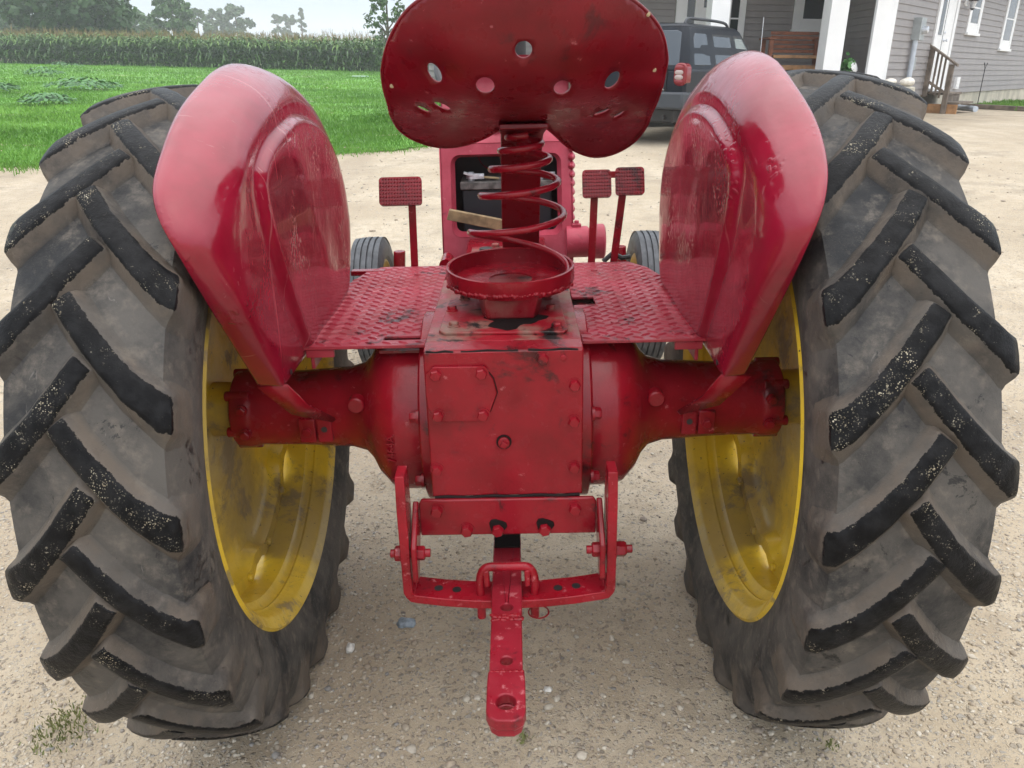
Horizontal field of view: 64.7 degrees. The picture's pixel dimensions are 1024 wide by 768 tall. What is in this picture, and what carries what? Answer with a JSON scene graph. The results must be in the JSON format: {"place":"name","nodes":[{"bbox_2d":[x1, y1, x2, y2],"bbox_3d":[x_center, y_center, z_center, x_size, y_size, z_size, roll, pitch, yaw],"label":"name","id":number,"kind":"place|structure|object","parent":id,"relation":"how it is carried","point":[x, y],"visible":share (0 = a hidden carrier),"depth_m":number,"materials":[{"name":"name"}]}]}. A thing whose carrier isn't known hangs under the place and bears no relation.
{"place":"outdoors","nodes":[
{"label":"outdoors","id":0,"kind":"place"},
{"bbox_2d":[31,0,414,43],"label":"sky","id":1,"kind":"structure","parent":0,"point":[346,16],"materials":[{"name":"white"}]},
{"bbox_2d":[0,62,1023,175],"bbox_3d":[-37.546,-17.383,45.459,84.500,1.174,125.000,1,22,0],"label":"lawn","id":2,"kind":"structure","parent":0,"point":[196,75],"depth_m":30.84,"materials":[{"name":"green plant"}]},
{"bbox_2d":[0,82,21,90],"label":"weed clump","id":3,"kind":"object","parent":2,"relation":"on","point":[3,86],"visible":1,"depth_m":26.74,"materials":[{"name":"green plant"}]},
{"bbox_2d":[23,66,65,74],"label":"weed clump","id":4,"kind":"object","parent":2,"relation":"on","point":[48,71],"visible":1,"depth_m":39.43,"materials":[{"name":"green plant"}]},
{"bbox_2d":[17,91,77,103],"bbox_3d":[-12.686,-7.788,21.940,1.528,0.327,1.532,1,22,0],"label":"weed clump","id":5,"kind":"object","parent":2,"relation":"on","point":[45,97],"visible":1,"depth_m":21.64,"materials":[{"name":"green plant"}]},
{"bbox_2d":[44,61,83,65],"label":"weed clump","id":6,"kind":"object","parent":2,"relation":"on","point":[62,62],"visible":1,"depth_m":53.40,"materials":[{"name":"green plant"}]},
{"bbox_2d":[41,76,123,89],"bbox_3d":[-15.458,-10.866,29.110,2.798,0.416,2.806,1,22,0],"label":"weed clump","id":7,"kind":"object","parent":2,"relation":"on","point":[72,80],"visible":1,"depth_m":28.71,"materials":[{"name":"green plant"}]},
{"bbox_2d":[0,60,1023,767],"bbox_3d":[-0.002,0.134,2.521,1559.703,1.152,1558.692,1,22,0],"label":"ground","id":8,"kind":"structure","parent":0,"point":[988,140],"depth_m":2.18,"materials":[{"name":"beige gravel"}]},
{"bbox_2d":[6,32,19,61],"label":"corn plant","id":9,"kind":"object","parent":8,"relation":"on","point":[14,46],"visible":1,"depth_m":62.20,"materials":[{"name":"green plant"}]},
{"bbox_2d":[0,3,29,34],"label":"poplar tree","id":10,"kind":"object","parent":8,"relation":"on","point":[3,24],"visible":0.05,"depth_m":106.75,"materials":[{"name":"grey plant"}]},
{"bbox_2d":[13,38,27,61],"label":"corn plant","id":11,"kind":"object","parent":8,"relation":"on","point":[19,48],"visible":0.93,"depth_m":62.48,"materials":[{"name":"green plant"}]},
{"bbox_2d":[21,27,39,63],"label":"corn plant","id":12,"kind":"object","parent":8,"relation":"on","point":[29,49],"visible":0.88,"depth_m":62.09,"materials":[{"name":"green plant"}]},
{"bbox_2d":[32,30,45,63],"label":"corn plant","id":13,"kind":"object","parent":8,"relation":"on","point":[38,50],"visible":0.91,"depth_m":62.25,"materials":[{"name":"green plant"}]},
{"bbox_2d":[38,26,59,64],"bbox_3d":[-35.487,-26.009,62.126,1.114,3.043,1.735,1,21,2],"label":"corn plant","id":14,"kind":"object","parent":8,"relation":"on","point":[47,46],"visible":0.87,"depth_m":61.82,"materials":[{"name":"green plant"}]},
{"bbox_2d":[41,29,58,60],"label":"corn plant","id":15,"kind":"object","parent":8,"relation":"on","point":[51,44],"visible":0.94,"depth_m":62.06,"materials":[{"name":"green plant"}]},
{"bbox_2d":[0,695,103,763],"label":"grass tuft","id":16,"kind":"object","parent":8,"relation":"on","point":[52,726],"visible":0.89,"depth_m":1.94,"materials":[{"name":"green plant"}]},
{"bbox_2d":[54,31,70,60],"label":"corn plant","id":17,"kind":"object","parent":8,"relation":"on","point":[63,46],"visible":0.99,"depth_m":61.67,"materials":[{"name":"green plant"}]},
{"bbox_2d":[0,0,139,62],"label":"maple tree","id":18,"kind":"object","parent":8,"relation":"on","point":[99,15],"visible":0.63,"depth_m":74.84,"materials":[{"name":"green plant"}]},
{"bbox_2d":[69,31,80,63],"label":"corn plant","id":19,"kind":"object","parent":8,"relation":"on","point":[74,47],"visible":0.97,"depth_m":61.46,"materials":[{"name":"green plant"}]},
{"bbox_2d":[115,33,126,64],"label":"corn plant","id":20,"kind":"object","parent":8,"relation":"on","point":[118,47],"visible":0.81,"depth_m":60.97,"materials":[{"name":"green plant"}]},
{"bbox_2d":[113,30,129,63],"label":"corn plant","id":21,"kind":"object","parent":8,"relation":"on","point":[121,48],"visible":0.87,"depth_m":60.92,"materials":[{"name":"green plant"}]},
{"bbox_2d":[114,30,128,65],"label":"corn plant","id":22,"kind":"object","parent":8,"relation":"on","point":[121,49],"visible":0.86,"depth_m":60.94,"materials":[{"name":"green plant"}]},
{"bbox_2d":[116,36,127,63],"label":"corn plant","id":23,"kind":"object","parent":8,"relation":"on","point":[122,47],"visible":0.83,"depth_m":60.87,"materials":[{"name":"green plant"}]},
{"bbox_2d":[120,0,140,30],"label":"spruce tree","id":24,"kind":"object","parent":8,"relation":"on","point":[137,27],"visible":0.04,"depth_m":125.82,"materials":[{"name":"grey plant"}]},
{"bbox_2d":[126,8,152,35],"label":"bushy tree","id":25,"kind":"object","parent":8,"relation":"on","point":[142,15],"visible":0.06,"depth_m":116.25,"materials":[{"name":"green plant"}]},
{"bbox_2d":[134,35,145,66],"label":"corn plant","id":26,"kind":"object","parent":8,"relation":"on","point":[140,51],"visible":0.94,"depth_m":60.66,"materials":[{"name":"green plant"}]},
{"bbox_2d":[138,18,162,35],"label":"bushy tree","id":27,"kind":"object","parent":8,"relation":"on","point":[144,24],"visible":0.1,"depth_m":113.33,"materials":[{"name":"green plant"}]},
{"bbox_2d":[139,30,161,62],"bbox_3d":[-27.148,-25.156,60.524,1.958,2.754,0.900,-12,25,-29],"label":"corn plant","id":28,"kind":"object","parent":8,"relation":"on","point":[149,46],"visible":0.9,"depth_m":60.54,"materials":[{"name":"green plant"}]},
{"bbox_2d":[144,31,159,66],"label":"corn plant","id":29,"kind":"object","parent":8,"relation":"on","point":[153,54],"visible":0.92,"depth_m":60.25,"materials":[{"name":"green plant"}]},
{"bbox_2d":[145,33,158,63],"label":"corn plant","id":30,"kind":"object","parent":8,"relation":"on","point":[155,50],"visible":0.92,"depth_m":60.36,"materials":[{"name":"green plant"}]},
{"bbox_2d":[152,29,168,63],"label":"corn plant","id":31,"kind":"object","parent":8,"relation":"on","point":[162,47],"visible":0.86,"depth_m":60.21,"materials":[{"name":"green plant"}]},
{"bbox_2d":[156,31,178,62],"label":"corn plant","id":32,"kind":"object","parent":8,"relation":"on","point":[167,49],"visible":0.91,"depth_m":60.45,"materials":[{"name":"green plant"}]},
{"bbox_2d":[157,30,179,65],"bbox_3d":[-25.706,-25.011,60.267,1.669,2.929,1.072,-26,36,-37],"label":"corn plant","id":33,"kind":"object","parent":8,"relation":"on","point":[168,47],"visible":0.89,"depth_m":60.07,"materials":[{"name":"green plant"}]},
{"bbox_2d":[160,32,176,62],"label":"corn plant","id":34,"kind":"object","parent":8,"relation":"on","point":[167,48],"visible":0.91,"depth_m":60.12,"materials":[{"name":"green plant"}]},
{"bbox_2d":[145,0,196,39],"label":"maple tree","id":35,"kind":"object","parent":8,"relation":"on","point":[182,12],"visible":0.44,"depth_m":105.22,"materials":[{"name":"green plant"}]},
{"bbox_2d":[171,30,192,66],"bbox_3d":[-24.755,-24.964,60.256,1.050,2.869,1.636,6,23,9],"label":"corn plant","id":36,"kind":"object","parent":8,"relation":"on","point":[181,50],"visible":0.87,"depth_m":60.06,"materials":[{"name":"green plant"}]},
{"bbox_2d":[176,35,194,66],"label":"corn plant","id":37,"kind":"object","parent":8,"relation":"on","point":[186,58],"visible":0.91,"depth_m":59.77,"materials":[{"name":"green plant"}]},
{"bbox_2d":[176,31,201,66],"bbox_3d":[-23.876,-24.828,59.864,1.961,2.762,0.880,-9,24,-24],"label":"corn plant","id":38,"kind":"object","parent":8,"relation":"on","point":[189,44],"visible":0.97,"depth_m":59.81,"materials":[{"name":"green plant"}]},
{"bbox_2d":[184,32,198,66],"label":"corn plant","id":39,"kind":"object","parent":8,"relation":"on","point":[192,49],"visible":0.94,"depth_m":59.82,"materials":[{"name":"green plant"}]},
{"bbox_2d":[188,31,203,67],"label":"corn plant","id":40,"kind":"object","parent":8,"relation":"on","point":[196,52],"visible":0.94,"depth_m":60.04,"materials":[{"name":"green plant"}]},
{"bbox_2d":[189,8,213,37],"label":"bushy tree","id":41,"kind":"object","parent":8,"relation":"on","point":[208,28],"visible":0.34,"depth_m":163.26,"materials":[{"name":"green plant"}]},
{"bbox_2d":[194,35,208,67],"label":"corn plant","id":42,"kind":"object","parent":8,"relation":"on","point":[201,52],"visible":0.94,"depth_m":59.75,"materials":[{"name":"green plant"}]},
{"bbox_2d":[194,36,215,65],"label":"corn plant","id":43,"kind":"object","parent":8,"relation":"on","point":[203,48],"visible":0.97,"depth_m":59.84,"materials":[{"name":"green plant"}]},
{"bbox_2d":[201,32,216,62],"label":"corn plant","id":44,"kind":"object","parent":8,"relation":"on","point":[209,48],"visible":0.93,"depth_m":59.69,"materials":[{"name":"green plant"}]},
{"bbox_2d":[207,34,217,66],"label":"corn plant","id":45,"kind":"object","parent":8,"relation":"on","point":[211,51],"visible":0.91,"depth_m":59.45,"materials":[{"name":"green plant"}]},
{"bbox_2d":[0,25,428,71],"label":"corn field","id":46,"kind":"structure","parent":8,"relation":"on","point":[273,44],"depth_m":61.77,"materials":[{"name":"green plant"}]},
{"bbox_2d":[202,8,231,38],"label":"bushy tree","id":47,"kind":"object","parent":8,"relation":"on","point":[212,14],"visible":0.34,"depth_m":176.07,"materials":[{"name":"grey plant"}]},
{"bbox_2d":[207,33,226,68],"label":"corn plant","id":48,"kind":"object","parent":8,"relation":"on","point":[216,55],"visible":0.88,"depth_m":59.98,"materials":[{"name":"green plant"}]},
{"bbox_2d":[208,31,226,63],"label":"corn plant","id":49,"kind":"object","parent":8,"relation":"on","point":[214,48],"visible":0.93,"depth_m":59.52,"materials":[{"name":"green plant"}]},
{"bbox_2d":[212,30,228,66],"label":"corn plant","id":50,"kind":"object","parent":8,"relation":"on","point":[218,50],"visible":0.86,"depth_m":59.65,"materials":[{"name":"green plant"}]},
{"bbox_2d":[218,34,230,63],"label":"corn plant","id":51,"kind":"object","parent":8,"relation":"on","point":[221,44],"visible":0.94,"depth_m":59.46,"materials":[{"name":"green plant"}]},
{"bbox_2d":[226,32,238,63],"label":"corn plant","id":52,"kind":"object","parent":8,"relation":"on","point":[231,49],"visible":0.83,"depth_m":59.49,"materials":[{"name":"green plant"}]},
{"bbox_2d":[217,3,255,47],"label":"bushy tree","id":53,"kind":"object","parent":8,"relation":"on","point":[232,11],"visible":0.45,"depth_m":173.05,"materials":[{"name":"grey plant"}]},
{"bbox_2d":[233,34,250,63],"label":"corn plant","id":54,"kind":"object","parent":8,"relation":"on","point":[241,51],"visible":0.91,"depth_m":59.26,"materials":[{"name":"green plant"}]},
{"bbox_2d":[237,34,251,62],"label":"corn plant","id":55,"kind":"object","parent":8,"relation":"on","point":[245,50],"visible":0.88,"depth_m":59.04,"materials":[{"name":"green plant"}]},
{"bbox_2d":[243,37,256,65],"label":"corn plant","id":56,"kind":"object","parent":8,"relation":"on","point":[252,53],"visible":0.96,"depth_m":58.89,"materials":[{"name":"green plant"}]},
{"bbox_2d":[250,36,260,65],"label":"corn plant","id":57,"kind":"object","parent":8,"relation":"on","point":[256,52],"visible":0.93,"depth_m":58.85,"materials":[{"name":"green plant"}]},
{"bbox_2d":[252,35,267,67],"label":"corn plant","id":58,"kind":"object","parent":8,"relation":"on","point":[261,52],"visible":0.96,"depth_m":58.86,"materials":[{"name":"green plant"}]},
{"bbox_2d":[258,36,275,66],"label":"corn plant","id":59,"kind":"object","parent":8,"relation":"on","point":[269,53],"visible":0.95,"depth_m":58.80,"materials":[{"name":"green plant"}]},
{"bbox_2d":[263,33,283,68],"bbox_3d":[-17.393,-24.172,58.769,1.637,2.589,0.807,-11,24,-27],"label":"corn plant","id":60,"kind":"object","parent":8,"relation":"on","point":[273,50],"visible":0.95,"depth_m":58.67,"materials":[{"name":"green plant"}]},
{"bbox_2d":[271,14,288,39],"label":"bushy tree","id":61,"kind":"object","parent":8,"relation":"on","point":[278,19],"visible":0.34,"depth_m":224.96,"materials":[{"name":"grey plant"}]},
{"bbox_2d":[271,35,289,68],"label":"corn plant","id":62,"kind":"object","parent":8,"relation":"on","point":[280,52],"visible":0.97,"depth_m":58.73,"materials":[{"name":"green plant"}]},
{"bbox_2d":[281,14,299,37],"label":"bushy tree","id":63,"kind":"object","parent":8,"relation":"on","point":[290,21],"visible":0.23,"depth_m":229.35,"materials":[{"name":"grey plant"}]},
{"bbox_2d":[286,39,302,68],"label":"corn plant","id":64,"kind":"object","parent":8,"relation":"on","point":[296,53],"visible":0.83,"depth_m":58.43,"materials":[{"name":"green plant"}]},
{"bbox_2d":[293,35,307,69],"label":"corn plant","id":65,"kind":"object","parent":8,"relation":"on","point":[303,53],"visible":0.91,"depth_m":58.37,"materials":[{"name":"green plant"}]},
{"bbox_2d":[296,8,307,37],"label":"spruce tree","id":66,"kind":"object","parent":8,"relation":"on","point":[300,21],"visible":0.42,"depth_m":226.07,"materials":[{"name":"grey plant"}]},
{"bbox_2d":[296,34,307,69],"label":"corn plant","id":67,"kind":"object","parent":8,"relation":"on","point":[298,51],"visible":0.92,"depth_m":58.32,"materials":[{"name":"green plant"}]},
{"bbox_2d":[319,32,333,70],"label":"corn plant","id":68,"kind":"object","parent":8,"relation":"on","point":[328,53],"visible":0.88,"depth_m":57.94,"materials":[{"name":"green plant"}]},
{"bbox_2d":[320,35,338,70],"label":"corn plant","id":69,"kind":"object","parent":8,"relation":"on","point":[328,54],"visible":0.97,"depth_m":57.94,"materials":[{"name":"green plant"}]},
{"bbox_2d":[332,37,341,66],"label":"corn plant","id":70,"kind":"object","parent":8,"relation":"on","point":[336,51],"visible":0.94,"depth_m":57.67,"materials":[{"name":"green plant"}]},
{"bbox_2d":[333,38,346,69],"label":"corn plant","id":71,"kind":"object","parent":8,"relation":"on","point":[341,55],"visible":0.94,"depth_m":57.81,"materials":[{"name":"green plant"}]},
{"bbox_2d":[340,36,355,67],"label":"corn plant","id":72,"kind":"object","parent":8,"relation":"on","point":[349,54],"visible":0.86,"depth_m":57.89,"materials":[{"name":"green plant"}]},
{"bbox_2d":[341,35,356,70],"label":"corn plant","id":73,"kind":"object","parent":8,"relation":"on","point":[347,53],"visible":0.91,"depth_m":57.63,"materials":[{"name":"green plant"}]},
{"bbox_2d":[346,642,354,652],"bbox_3d":[-0.439,0.715,2.190,0.023,0.025,0.034,1,22,0],"label":"stone","id":74,"kind":"object","parent":8,"relation":"on","point":[350,647],"visible":1,"depth_m":2.18,"materials":[{"name":"white stone"}]},
{"bbox_2d":[354,35,368,63],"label":"corn plant","id":75,"kind":"object","parent":8,"relation":"on","point":[361,51],"visible":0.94,"depth_m":57.22,"materials":[{"name":"green plant"}]},
{"bbox_2d":[361,39,375,66],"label":"corn plant","id":76,"kind":"object","parent":8,"relation":"on","point":[370,51],"visible":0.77,"depth_m":57.57,"materials":[{"name":"green plant"}]},
{"bbox_2d":[363,0,404,67],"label":"young tree","id":77,"kind":"object","parent":8,"relation":"on","point":[377,43],"visible":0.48,"depth_m":52.23,"materials":[{"name":"green plant"}]},
{"bbox_2d":[396,617,415,627],"bbox_3d":[-0.299,0.674,2.281,0.055,0.030,0.038,1,22,0],"label":"stone","id":78,"kind":"object","parent":8,"relation":"on","point":[403,622],"visible":1,"depth_m":2.27,"materials":[{"name":"grey stone"}]},
{"bbox_2d":[0,0,1019,740],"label":"tractor","id":79,"kind":"object","parent":8,"relation":"on","point":[208,294],"visible":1,"depth_m":1.45,"materials":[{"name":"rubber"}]},
{"bbox_2d":[447,209,501,229],"bbox_3d":[-0.087,-0.544,2.681,0.257,0.069,0.025,1,22,0],"label":"wooden board","id":80,"kind":"object","parent":79,"relation":"on","point":[490,222],"visible":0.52,"depth_m":2.67,"materials":[{"name":"beige wood"}]},
{"bbox_2d":[0,152,1023,767],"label":"pebbles","id":81,"kind":"object","parent":8,"relation":"on","point":[582,752],"visible":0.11,"depth_m":1.99,"materials":[{"name":"gravel"}]},
{"bbox_2d":[516,730,534,743],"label":"grass tuft","id":82,"kind":"object","parent":8,"relation":"on","point":[522,735],"visible":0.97,"depth_m":1.86,"materials":[{"name":"green plant"}]},
{"bbox_2d":[543,686,552,691],"bbox_3d":[0.090,0.766,2.025,0.025,0.018,0.018,1,22,0],"label":"stone","id":83,"kind":"object","parent":8,"relation":"on","point":[548,689],"visible":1,"depth_m":2.02,"materials":[{"name":"white stone"}]},
{"bbox_2d":[597,17,763,125],"bbox_3d":[2.989,-5.161,13.500,1.981,1.853,4.148,16,26,33],"label":"parked suv","id":84,"kind":"object","parent":8,"relation":"on","point":[697,53],"visible":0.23,"depth_m":11.81,"materials":[{"name":"blue paint"}]},
{"bbox_2d":[429,0,1023,113],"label":"house","id":85,"kind":"structure","parent":8,"relation":"on","point":[872,37],"depth_m":17.44,"materials":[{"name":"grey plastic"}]},
{"bbox_2d":[697,0,706,24],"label":"entry door","id":86,"kind":"structure","parent":85,"relation":"in","point":[702,4],"depth_m":17.36,"materials":[{"name":"white wood"}]},
{"bbox_2d":[759,31,818,69],"bbox_3d":[5.636,-6.568,16.253,1.280,0.980,0.640,-1,22,-5],"label":"porch swing","id":87,"kind":"object","parent":85,"relation":"on","point":[773,41],"visible":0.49,"depth_m":16.36,"materials":[{"name":"brown wood"}]},
{"bbox_2d":[790,0,823,32],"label":"porch window","id":88,"kind":"structure","parent":85,"relation":"in","point":[807,15],"depth_m":17.58,"materials":[{"name":"white glass"}]},
{"bbox_2d":[840,52,856,71],"bbox_3d":[6.360,-5.969,15.297,0.316,0.588,0.343,18,28,37],"label":"planter","id":89,"kind":"object","parent":85,"relation":"on","point":[849,64],"visible":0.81,"depth_m":15.19,"materials":[{"name":"green plant"}]},
{"bbox_2d":[906,17,928,77],"bbox_3d":[8.042,-6.334,16.122,0.270,1.780,0.360,18,28,38],"label":"electric meter","id":90,"kind":"object","parent":85,"relation":"attached to","point":[920,28],"visible":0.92,"depth_m":15.83,"materials":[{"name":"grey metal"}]},
{"bbox_2d":[929,0,957,87],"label":"side door","id":91,"kind":"structure","parent":85,"relation":"in","point":[946,22],"depth_m":17.35,"materials":[{"name":"white wood"}]},
{"bbox_2d":[964,0,979,9],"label":"wall lantern","id":92,"kind":"object","parent":85,"relation":"attached to","point":[973,3],"depth_m":17.89,"materials":[{"name":"black plastic"}]},
{"bbox_2d":[964,0,984,35],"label":"window","id":93,"kind":"structure","parent":85,"relation":"in","point":[974,18],"depth_m":18.76,"materials":[{"name":"white glass"}]},
{"bbox_2d":[997,0,1019,51],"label":"window","id":94,"kind":"structure","parent":85,"relation":"in","point":[1011,12],"depth_m":21.19,"materials":[{"name":"white glass"}]},
{"bbox_2d":[817,736,838,751],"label":"grass tuft","id":95,"kind":"object","parent":8,"relation":"on","point":[829,743],"visible":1,"depth_m":1.83,"materials":[{"name":"green plant"}]},
{"bbox_2d":[921,44,972,113],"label":"wooden steps","id":96,"kind":"structure","parent":8,"relation":"on","point":[950,103],"depth_m":17.04,"materials":[{"name":"brown wood"}]},
{"bbox_2d":[957,105,977,111],"bbox_3d":[10.051,-6.365,18.541,0.124,0.129,1.956,-1,22,-4],"label":"drain pipe","id":97,"kind":"object","parent":8,"relation":"on","point":[969,108],"visible":0.34,"depth_m":17.84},
{"bbox_2d":[977,62,987,103],"bbox_3d":[11.284,-7.128,19.440,0.020,1.137,0.336,18,27,37],"label":"plant hook","id":98,"kind":"object","parent":8,"relation":"on","point":[982,80],"visible":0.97,"depth_m":19.36,"materials":[{"name":"black metal"}]},
{"bbox_2d":[961,104,1023,110],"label":"landscape timber","id":99,"kind":"object","parent":8,"relation":"on","point":[998,107],"visible":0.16,"depth_m":19.02,"materials":[{"name":"brown wood"}]},
{"bbox_2d":[900,77,914,86],"bbox_3d":[7.349,-5.625,15.047,0.263,0.168,0.204,1,22,0],"label":"rock","id":100,"kind":"object","parent":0,"point":[908,82],"visible":1,"depth_m":14.97,"materials":[{"name":"white stone"}]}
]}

